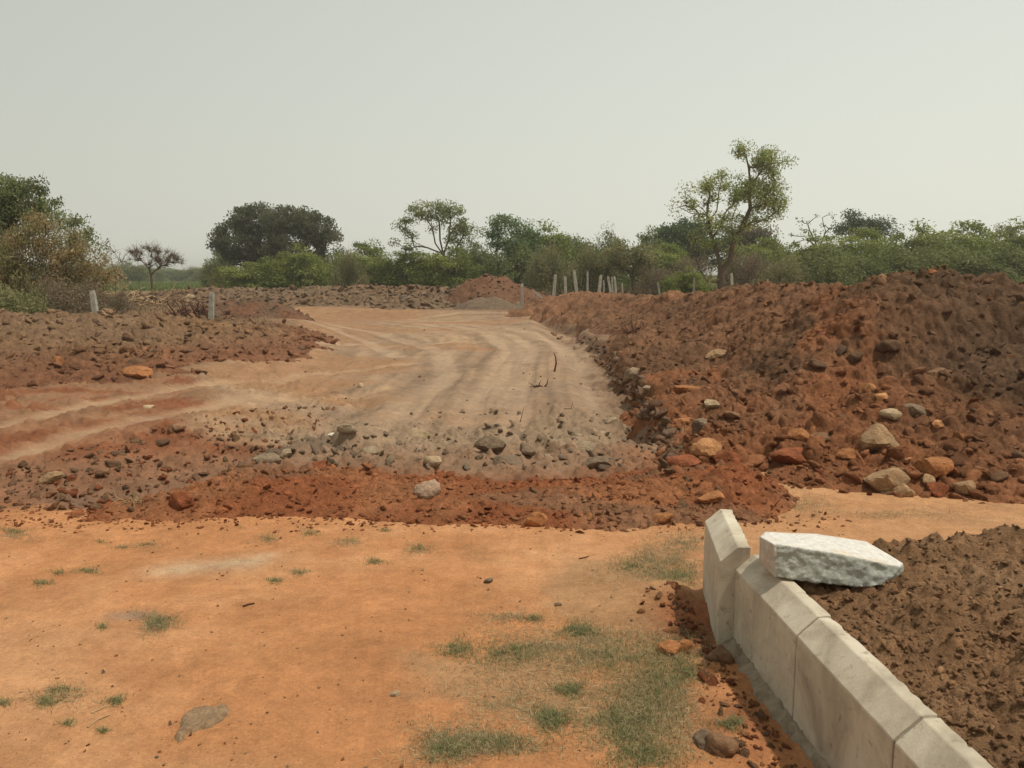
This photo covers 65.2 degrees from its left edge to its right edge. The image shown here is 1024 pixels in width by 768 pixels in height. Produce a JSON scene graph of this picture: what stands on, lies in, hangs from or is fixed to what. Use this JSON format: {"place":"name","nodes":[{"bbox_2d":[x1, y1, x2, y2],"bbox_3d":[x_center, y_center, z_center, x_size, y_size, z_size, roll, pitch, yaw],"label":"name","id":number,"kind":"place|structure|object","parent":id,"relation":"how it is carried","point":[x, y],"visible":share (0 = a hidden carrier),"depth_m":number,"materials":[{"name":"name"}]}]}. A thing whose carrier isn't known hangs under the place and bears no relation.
{"place":"outdoors","nodes":[
{"label":"outdoors","id":0,"kind":"place"},
{"bbox_2d":[111,293,269,321],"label":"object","id":1,"kind":"structure","parent":0,"point":[160,308],"depth_m":32.78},
{"bbox_2d":[0,532,734,767],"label":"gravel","id":2,"kind":"structure","parent":0,"point":[342,759],"depth_m":3.10,"materials":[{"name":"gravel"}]},
{"bbox_2d":[0,525,755,767],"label":"grass","id":3,"kind":"structure","parent":0,"point":[552,718],"depth_m":3.05,"materials":[{"name":"plant"}]},
{"bbox_2d":[190,306,660,448],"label":"dirt road","id":4,"kind":"structure","parent":0,"point":[329,378],"depth_m":13.45,"materials":[{"name":"soil"}]},
{"bbox_2d":[0,398,346,511],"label":"loose clods","id":5,"kind":"object","parent":4,"relation":"on","point":[73,493],"visible":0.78,"depth_m":6.75,"materials":[{"name":"soil"}]},
{"bbox_2d":[266,408,659,470],"bbox_3d":[-0.513,0.496,8.806,4.161,0.527,5.040,0,8,0],"label":"rubble","id":6,"kind":"object","parent":4,"relation":"on","point":[391,458],"visible":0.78,"depth_m":7.21,"materials":[{"name":"stone"}]},
{"bbox_2d":[474,436,505,451],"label":"rock","id":7,"kind":"object","parent":6,"relation":"on","point":[493,443],"visible":0.94,"depth_m":7.18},
{"bbox_2d":[0,275,1023,767],"bbox_3d":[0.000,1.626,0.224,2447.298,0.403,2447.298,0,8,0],"label":"ground","id":8,"kind":"structure","parent":0,"point":[320,607],"depth_m":3.90,"materials":[{"name":"soil"}]},
{"bbox_2d":[0,284,60,313],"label":"olive bush","id":9,"kind":"object","parent":8,"relation":"on","point":[25,304],"visible":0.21,"depth_m":17.90,"materials":[{"name":"green plant"}]},
{"bbox_2d":[37,471,64,484],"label":"rock","id":10,"kind":"object","parent":8,"relation":"on","point":[50,477],"visible":0.84,"depth_m":6.42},
{"bbox_2d":[0,171,110,282],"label":"green tree","id":11,"kind":"object","parent":8,"relation":"on","point":[13,197],"visible":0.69,"depth_m":24.27,"materials":[{"name":"green plant"}]},
{"bbox_2d":[0,199,130,309],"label":"thorn bush","id":12,"kind":"object","parent":8,"relation":"on","point":[74,253],"visible":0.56,"depth_m":21.52,"materials":[{"name":"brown plant"}]},
{"bbox_2d":[96,284,140,313],"bbox_3d":[-10.360,-1.916,20.922,1.611,1.594,3.006,0,8,0],"label":"dry bush","id":13,"kind":"object","parent":8,"relation":"on","point":[123,305],"visible":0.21,"depth_m":20.82,"materials":[{"name":"brown plant"}]},
{"bbox_2d":[108,259,149,282],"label":"green bush","id":14,"kind":"object","parent":8,"relation":"on","point":[137,273],"visible":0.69,"depth_m":138.06,"materials":[{"name":"green plant"}]},
{"bbox_2d":[121,238,188,291],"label":"flat topped tree","id":15,"kind":"object","parent":8,"relation":"on","point":[157,259],"visible":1,"depth_m":43.35,"materials":[{"name":"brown plant"}]},
{"bbox_2d":[109,276,215,310],"bbox_3d":[-16.081,-4.078,35.951,5.973,1.507,4.045,0,8,0],"label":"brushwood","id":16,"kind":"object","parent":8,"relation":"on","point":[148,301],"visible":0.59,"depth_m":35.90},
{"bbox_2d":[0,310,333,389],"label":"earth mound","id":17,"kind":"object","parent":8,"relation":"on","point":[11,371],"visible":0.71,"depth_m":14.85,"materials":[{"name":"soil"}]},
{"bbox_2d":[28,267,137,314],"bbox_3d":[-10.403,-1.908,19.372,2.899,1.934,3.426,7,10,41],"label":"dry bush","id":18,"kind":"object","parent":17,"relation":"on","point":[61,295],"visible":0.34,"depth_m":19.10,"materials":[{"name":"brown plant"}]},
{"bbox_2d":[121,366,152,378],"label":"rock","id":19,"kind":"object","parent":17,"relation":"on","point":[141,372],"visible":0.94,"depth_m":12.54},
{"bbox_2d":[0,308,339,389],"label":"loose clods","id":20,"kind":"object","parent":17,"relation":"on","point":[103,349],"visible":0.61,"depth_m":14.92,"materials":[{"name":"soil"}]},
{"bbox_2d":[98,280,250,290],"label":"field crop","id":21,"kind":"object","parent":8,"relation":"on","point":[160,285],"visible":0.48,"depth_m":84.82,"materials":[{"name":"green plant"}]},
{"bbox_2d":[168,491,194,510],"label":"soil clod","id":22,"kind":"object","parent":8,"relation":"on","point":[178,500],"visible":0.91,"depth_m":5.35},
{"bbox_2d":[168,265,199,280],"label":"green bush","id":23,"kind":"object","parent":8,"relation":"on","point":[181,275],"visible":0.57,"depth_m":167.10,"materials":[{"name":"green plant"}]},
{"bbox_2d":[163,298,225,319],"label":"dead roots","id":24,"kind":"object","parent":8,"relation":"on","point":[186,311],"visible":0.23,"depth_m":26.87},
{"bbox_2d":[174,703,230,743],"bbox_3d":[-1.117,1.212,2.866,0.188,0.031,0.264,0,8,0],"label":"cement patch","id":25,"kind":"object","parent":8,"relation":"on","point":[193,720],"visible":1,"depth_m":2.87,"materials":[{"name":"concrete"}]},
{"bbox_2d":[198,251,234,287],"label":"green bush","id":26,"kind":"object","parent":8,"relation":"on","point":[216,262],"visible":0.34,"depth_m":62.70,"materials":[{"name":"green plant"}]},
{"bbox_2d":[164,296,314,320],"bbox_3d":[-10.702,-2.803,30.946,6.685,1.173,4.665,0,8,0],"label":"earth mound","id":27,"kind":"object","parent":8,"relation":"on","point":[252,306],"visible":0.59,"depth_m":30.08,"materials":[{"name":"soil"}]},
{"bbox_2d":[168,297,313,320],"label":"loose clods","id":28,"kind":"object","parent":27,"relation":"on","point":[228,312],"visible":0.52,"depth_m":30.33,"materials":[{"name":"soil"}]},
{"bbox_2d":[205,261,282,287],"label":"green bush","id":29,"kind":"object","parent":8,"relation":"on","point":[237,277],"visible":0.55,"depth_m":53.90,"materials":[{"name":"green plant"}]},
{"bbox_2d":[205,201,297,274],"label":"dark tree","id":30,"kind":"object","parent":8,"relation":"on","point":[248,233],"visible":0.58,"depth_m":63.88,"materials":[{"name":"green plant"}]},
{"bbox_2d":[251,453,281,463],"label":"rock","id":31,"kind":"object","parent":8,"relation":"on","point":[270,458],"visible":0.77,"depth_m":6.79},
{"bbox_2d":[113,282,459,309],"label":"loose clods","id":32,"kind":"object","parent":8,"relation":"on","point":[403,297],"visible":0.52,"depth_m":41.14,"materials":[{"name":"soil"}]},
{"bbox_2d":[124,284,455,308],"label":"earth mound","id":33,"kind":"object","parent":8,"relation":"on","point":[228,294],"visible":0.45,"depth_m":41.22,"materials":[{"name":"soil"}]},
{"bbox_2d":[252,243,339,288],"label":"green bush","id":34,"kind":"object","parent":8,"relation":"on","point":[310,271],"visible":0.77,"depth_m":54.63,"materials":[{"name":"green plant"}]},
{"bbox_2d":[256,203,347,277],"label":"dark tree","id":35,"kind":"object","parent":8,"relation":"on","point":[302,224],"visible":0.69,"depth_m":62.17,"materials":[{"name":"green plant"}]},
{"bbox_2d":[327,248,371,285],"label":"olive bush","id":36,"kind":"object","parent":8,"relation":"on","point":[348,274],"visible":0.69,"depth_m":49.99,"materials":[{"name":"green plant"}]},
{"bbox_2d":[324,246,390,284],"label":"green bush","id":37,"kind":"object","parent":8,"relation":"on","point":[368,259],"visible":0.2,"depth_m":57.81,"materials":[{"name":"green plant"}]},
{"bbox_2d":[365,241,440,286],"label":"green bush","id":38,"kind":"object","parent":8,"relation":"on","point":[397,274],"visible":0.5,"depth_m":55.78,"materials":[{"name":"green plant"}]},
{"bbox_2d":[29,460,799,534],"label":"loose clods","id":39,"kind":"object","parent":8,"relation":"on","point":[615,494],"visible":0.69,"depth_m":5.48,"materials":[{"name":"soil"}]},
{"bbox_2d":[413,479,440,498],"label":"rock","id":40,"kind":"object","parent":8,"relation":"on","point":[430,489],"visible":0.81,"depth_m":5.53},
{"bbox_2d":[64,460,795,529],"bbox_3d":[-0.724,0.797,5.724,5.865,0.407,2.061,0,8,0],"label":"earth mound","id":41,"kind":"object","parent":8,"relation":"on","point":[301,489],"visible":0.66,"depth_m":5.50,"materials":[{"name":"soil"}]},
{"bbox_2d":[521,512,547,526],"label":"rock","id":42,"kind":"object","parent":41,"relation":"on","point":[536,519],"visible":0.94,"depth_m":5.10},
{"bbox_2d":[666,454,700,466],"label":"rock","id":43,"kind":"object","parent":41,"relation":"on","point":[686,460],"visible":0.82,"depth_m":6.11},
{"bbox_2d":[696,490,724,503],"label":"rock","id":44,"kind":"object","parent":41,"relation":"on","point":[713,496],"visible":0.98,"depth_m":5.35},
{"bbox_2d":[0,489,863,541],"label":"rubble","id":45,"kind":"object","parent":8,"relation":"on","point":[590,515],"visible":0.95,"depth_m":5.19,"materials":[{"name":"stone"}]},
{"bbox_2d":[388,199,478,286],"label":"spreading tree","id":46,"kind":"object","parent":8,"relation":"on","point":[461,227],"visible":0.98,"depth_m":54.82,"materials":[{"name":"green plant"}]},
{"bbox_2d":[405,246,485,287],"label":"green bush","id":47,"kind":"object","parent":8,"relation":"on","point":[450,272],"visible":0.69,"depth_m":53.87,"materials":[{"name":"green plant"}]},
{"bbox_2d":[457,236,503,278],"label":"green bush","id":48,"kind":"object","parent":8,"relation":"on","point":[477,257],"visible":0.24,"depth_m":56.92,"materials":[{"name":"green plant"}]},
{"bbox_2d":[453,297,515,309],"bbox_3d":[-0.956,-3.637,36.539,3.867,0.719,3.628,0,8,0],"label":"gravel heap","id":49,"kind":"object","parent":8,"relation":"on","point":[489,303],"visible":0.81,"depth_m":35.63,"materials":[{"name":"gravel"}]},
{"bbox_2d":[442,275,544,305],"bbox_3d":[-1.041,-4.637,40.367,6.838,1.671,6.902,0,8,0],"label":"earth mound","id":50,"kind":"object","parent":8,"relation":"on","point":[461,294],"visible":0.59,"depth_m":39.04,"materials":[{"name":"soil"}]},
{"bbox_2d":[492,455,521,464],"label":"rock","id":51,"kind":"object","parent":8,"relation":"on","point":[508,459],"visible":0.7,"depth_m":6.75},
{"bbox_2d":[470,212,548,266],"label":"windswept tree","id":52,"kind":"object","parent":8,"relation":"on","point":[513,233],"visible":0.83,"depth_m":52.90,"materials":[{"name":"green plant"}]},
{"bbox_2d":[0,486,1020,767],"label":"dry grass","id":53,"kind":"structure","parent":8,"relation":"on","point":[654,562],"depth_m":3.17,"materials":[{"name":"plant"}]},
{"bbox_2d":[485,236,552,284],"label":"green bush","id":54,"kind":"object","parent":8,"relation":"on","point":[509,269],"visible":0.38,"depth_m":50.95,"materials":[{"name":"green plant"}]},
{"bbox_2d":[491,218,585,280],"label":"green bush","id":55,"kind":"object","parent":8,"relation":"on","point":[556,238],"visible":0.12,"depth_m":54.40,"materials":[{"name":"green plant"}]},
{"bbox_2d":[520,242,581,295],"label":"olive bush","id":56,"kind":"object","parent":8,"relation":"on","point":[540,273],"visible":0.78,"depth_m":47.88,"materials":[{"name":"green plant"}]},
{"bbox_2d":[560,240,619,293],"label":"olive bush","id":57,"kind":"object","parent":8,"relation":"on","point":[589,259],"visible":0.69,"depth_m":45.96,"materials":[{"name":"green plant"}]},
{"bbox_2d":[559,233,624,288],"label":"green bush","id":58,"kind":"object","parent":8,"relation":"on","point":[581,244],"visible":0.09,"depth_m":55.02,"materials":[{"name":"green plant"}]},
{"bbox_2d":[582,456,611,468],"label":"rock","id":59,"kind":"object","parent":8,"relation":"on","point":[592,463],"visible":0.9,"depth_m":6.54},
{"bbox_2d":[584,221,630,290],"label":"green bush","id":60,"kind":"object","parent":8,"relation":"on","point":[620,279],"visible":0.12,"depth_m":56.87,"materials":[{"name":"green plant"}]},
{"bbox_2d":[551,331,683,473],"bbox_3d":[1.615,-0.581,16.385,1.019,0.586,21.353,0,8,0],"label":"rubble","id":61,"kind":"object","parent":8,"relation":"on","point":[636,389],"visible":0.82,"depth_m":8.97,"materials":[{"name":"stone"}]},
{"bbox_2d":[594,236,666,292],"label":"olive tree","id":62,"kind":"object","parent":8,"relation":"on","point":[630,259],"visible":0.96,"depth_m":45.16,"materials":[{"name":"green plant"}]},
{"bbox_2d":[635,225,664,254],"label":"tree","id":63,"kind":"object","parent":8,"relation":"on","point":[646,238],"visible":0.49,"depth_m":58.86,"materials":[{"name":"green plant"}]},
{"bbox_2d":[620,242,694,292],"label":"green bush","id":64,"kind":"object","parent":8,"relation":"on","point":[669,258],"visible":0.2,"depth_m":50.97,"materials":[{"name":"green plant"}]},
{"bbox_2d":[629,261,686,295],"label":"dry bush","id":65,"kind":"object","parent":8,"relation":"on","point":[648,285],"visible":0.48,"depth_m":44.20,"materials":[{"name":"brown plant"}]},
{"bbox_2d":[656,640,680,655],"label":"rock","id":66,"kind":"object","parent":8,"relation":"on","point":[671,647],"visible":0.88,"depth_m":3.40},
{"bbox_2d":[657,265,714,292],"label":"green bush","id":67,"kind":"object","parent":8,"relation":"on","point":[683,283],"visible":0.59,"depth_m":42.19,"materials":[{"name":"green plant"}]},
{"bbox_2d":[639,214,735,271],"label":"dark tree","id":68,"kind":"object","parent":8,"relation":"on","point":[676,233],"visible":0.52,"depth_m":60.24,"materials":[{"name":"green plant"}]},
{"bbox_2d":[665,247,716,290],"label":"dry bush","id":69,"kind":"object","parent":8,"relation":"on","point":[701,267],"visible":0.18,"depth_m":45.17,"materials":[{"name":"green plant"}]},
{"bbox_2d":[693,728,712,750],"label":"rock","id":70,"kind":"object","parent":8,"relation":"on","point":[700,735],"visible":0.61,"depth_m":2.74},
{"bbox_2d":[706,645,734,664],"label":"rock","id":71,"kind":"object","parent":8,"relation":"on","point":[723,652],"visible":0.69,"depth_m":3.31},
{"bbox_2d":[637,581,805,767],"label":"rubble","id":72,"kind":"object","parent":8,"relation":"on","point":[703,675],"visible":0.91,"depth_m":3.16,"materials":[{"name":"soil"}]},
{"bbox_2d":[705,732,739,757],"bbox_3d":[0.714,1.233,2.706,0.114,0.098,0.098,0,8,0],"label":"rock","id":73,"kind":"object","parent":8,"relation":"on","point":[719,744],"visible":0.86,"depth_m":2.68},
{"bbox_2d":[703,509,750,644],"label":"kerb block","id":74,"kind":"structure","parent":8,"relation":"on","point":[727,550],"depth_m":3.52,"materials":[{"name":"concrete"}]},
{"bbox_2d":[664,138,798,288],"bbox_3d":[9.944,-7.119,36.344,5.999,8.034,1.935,0,8,0],"label":"forked tree","id":75,"kind":"object","parent":8,"relation":"on","point":[747,191],"visible":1,"depth_m":36.09,"materials":[{"name":"green plant"}]},
{"bbox_2d":[712,244,779,290],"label":"dry bush","id":76,"kind":"object","parent":8,"relation":"on","point":[742,278],"visible":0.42,"depth_m":44.19,"materials":[{"name":"green plant"}]},
{"bbox_2d":[712,236,789,281],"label":"green bush","id":77,"kind":"object","parent":8,"relation":"on","point":[768,243],"visible":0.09,"depth_m":52.16,"materials":[{"name":"green plant"}]},
{"bbox_2d":[718,213,783,259],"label":"dark tree","id":78,"kind":"object","parent":8,"relation":"on","point":[750,237],"visible":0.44,"depth_m":60.18,"materials":[{"name":"green plant"}]},
{"bbox_2d":[504,267,1023,503],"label":"earth mound","id":79,"kind":"object","parent":8,"relation":"on","point":[955,328],"visible":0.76,"depth_m":8.53,"materials":[{"name":"soil"}]},
{"bbox_2d":[690,437,721,457],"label":"rock","id":80,"kind":"object","parent":79,"relation":"on","point":[708,447],"visible":0.94,"depth_m":6.39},
{"bbox_2d":[713,450,743,462],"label":"rock","id":81,"kind":"object","parent":79,"relation":"on","point":[725,457],"visible":0.78,"depth_m":6.31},
{"bbox_2d":[512,265,1023,503],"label":"loose clods","id":82,"kind":"object","parent":79,"relation":"on","point":[892,454],"visible":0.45,"depth_m":7.45,"materials":[{"name":"soil"}]},
{"bbox_2d":[769,447,806,464],"bbox_3d":[2.289,0.593,6.574,0.350,0.136,0.262,0,8,0],"label":"rock","id":83,"kind":"object","parent":79,"relation":"on","point":[793,455],"visible":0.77,"depth_m":6.50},
{"bbox_2d":[787,428,808,440],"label":"rock","id":84,"kind":"object","parent":79,"relation":"on","point":[801,434],"visible":0.92,"depth_m":6.75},
{"bbox_2d":[858,423,899,451],"bbox_3d":[2.934,0.441,6.468,0.288,0.251,0.298,-3,9,-24],"label":"rock","id":85,"kind":"object","parent":79,"relation":"on","point":[876,437],"visible":0.92,"depth_m":6.39,"materials":[{"name":"stone"}]},
{"bbox_2d":[875,340,901,351],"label":"rock","id":86,"kind":"object","parent":79,"relation":"on","point":[888,345],"visible":0.99,"depth_m":8.31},
{"bbox_2d":[879,408,901,420],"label":"rock","id":87,"kind":"object","parent":79,"relation":"on","point":[892,414],"visible":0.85,"depth_m":6.90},
{"bbox_2d":[926,482,948,497],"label":"rock","id":88,"kind":"object","parent":79,"relation":"on","point":[937,489],"visible":0.94,"depth_m":5.78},
{"bbox_2d":[952,480,975,494],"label":"rock","id":89,"kind":"object","parent":79,"relation":"on","point":[964,487],"visible":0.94,"depth_m":5.77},
{"bbox_2d":[722,637,830,767],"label":"mortar bead","id":90,"kind":"object","parent":8,"relation":"on","point":[773,703],"visible":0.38,"depth_m":2.94,"materials":[{"name":"concrete"}]},
{"bbox_2d":[733,554,830,715],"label":"kerb block","id":91,"kind":"structure","parent":8,"relation":"on","point":[774,617],"depth_m":3.06,"materials":[{"name":"concrete"}]},
{"bbox_2d":[748,247,816,284],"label":"olive bush","id":92,"kind":"object","parent":8,"relation":"on","point":[786,271],"visible":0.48,"depth_m":41.08,"materials":[{"name":"green plant"}]},
{"bbox_2d":[762,230,860,277],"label":"green bush","id":93,"kind":"object","parent":8,"relation":"on","point":[812,247],"visible":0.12,"depth_m":48.81,"materials":[{"name":"green plant"}]},
{"bbox_2d":[635,360,1023,494],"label":"rubble","id":94,"kind":"object","parent":8,"relation":"on","point":[974,475],"visible":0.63,"depth_m":6.26,"materials":[{"name":"stone"}]},
{"bbox_2d":[798,240,873,285],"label":"green bush","id":95,"kind":"object","parent":8,"relation":"on","point":[843,270],"visible":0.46,"depth_m":40.83,"materials":[{"name":"green plant"}]},
{"bbox_2d":[806,226,896,268],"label":"green bush","id":96,"kind":"object","parent":8,"relation":"on","point":[855,248],"visible":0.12,"depth_m":50.75,"materials":[{"name":"green plant"}]},
{"bbox_2d":[793,618,936,767],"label":"kerb block","id":97,"kind":"structure","parent":8,"relation":"on","point":[857,704],"depth_m":2.48,"materials":[{"name":"concrete"}]},
{"bbox_2d":[829,208,904,240],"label":"dark tree","id":98,"kind":"object","parent":8,"relation":"on","point":[883,226],"visible":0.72,"depth_m":64.43,"materials":[{"name":"green plant"}]},
{"bbox_2d":[863,467,910,490],"bbox_3d":[2.779,0.706,5.946,0.321,0.184,0.253,0,8,0],"label":"rock","id":99,"kind":"object","parent":8,"relation":"on","point":[887,479],"visible":0.84,"depth_m":5.85,"materials":[{"name":"stone"}]},
{"bbox_2d":[851,238,930,278],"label":"green bush","id":100,"kind":"object","parent":8,"relation":"on","point":[901,263],"visible":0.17,"depth_m":41.17,"materials":[{"name":"green plant"}]},
{"bbox_2d":[793,523,1023,767],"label":"soil bed","id":101,"kind":"object","parent":8,"relation":"on","point":[904,551],"visible":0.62,"depth_m":2.77,"materials":[{"name":"soil"}]},
{"bbox_2d":[759,532,903,586],"bbox_3d":[1.270,0.692,3.225,0.545,0.168,0.279,0,8,0],"label":"granite stone","id":102,"kind":"object","parent":101,"relation":"on","point":[816,558],"visible":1,"depth_m":3.11,"materials":[{"name":"stone"}]},
{"bbox_2d":[856,218,974,268],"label":"green bush","id":103,"kind":"object","parent":8,"relation":"on","point":[918,240],"visible":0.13,"depth_m":47.91,"materials":[{"name":"green plant"}]},
{"bbox_2d":[912,456,953,477],"bbox_3d":[3.174,0.621,6.003,0.247,0.162,0.240,0,8,0],"label":"rock","id":104,"kind":"object","parent":8,"relation":"on","point":[936,467],"visible":0.86,"depth_m":5.92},
{"bbox_2d":[893,718,992,767],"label":"kerb block","id":105,"kind":"structure","parent":8,"relation":"on","point":[931,743],"depth_m":2.08,"materials":[{"name":"concrete"}]},
{"bbox_2d":[899,233,992,274],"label":"green bush","id":106,"kind":"object","parent":8,"relation":"on","point":[939,259],"visible":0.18,"depth_m":40.91,"materials":[{"name":"green plant"}]},
{"bbox_2d":[908,219,1002,254],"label":"green bush","id":107,"kind":"object","parent":8,"relation":"on","point":[961,239],"visible":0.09,"depth_m":49.86,"materials":[{"name":"green plant"}]},
{"bbox_2d":[951,235,1023,282],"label":"green bush","id":108,"kind":"object","parent":8,"relation":"on","point":[1012,266],"visible":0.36,"depth_m":40.16,"materials":[{"name":"green plant"}]},
{"bbox_2d":[963,216,1023,263],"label":"green bush","id":109,"kind":"object","parent":8,"relation":"on","point":[1017,238],"visible":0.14,"depth_m":47.83,"materials":[{"name":"green plant"}]},
{"bbox_2d":[0,0,1023,274],"label":"sky","id":110,"kind":"structure","parent":0,"point":[149,119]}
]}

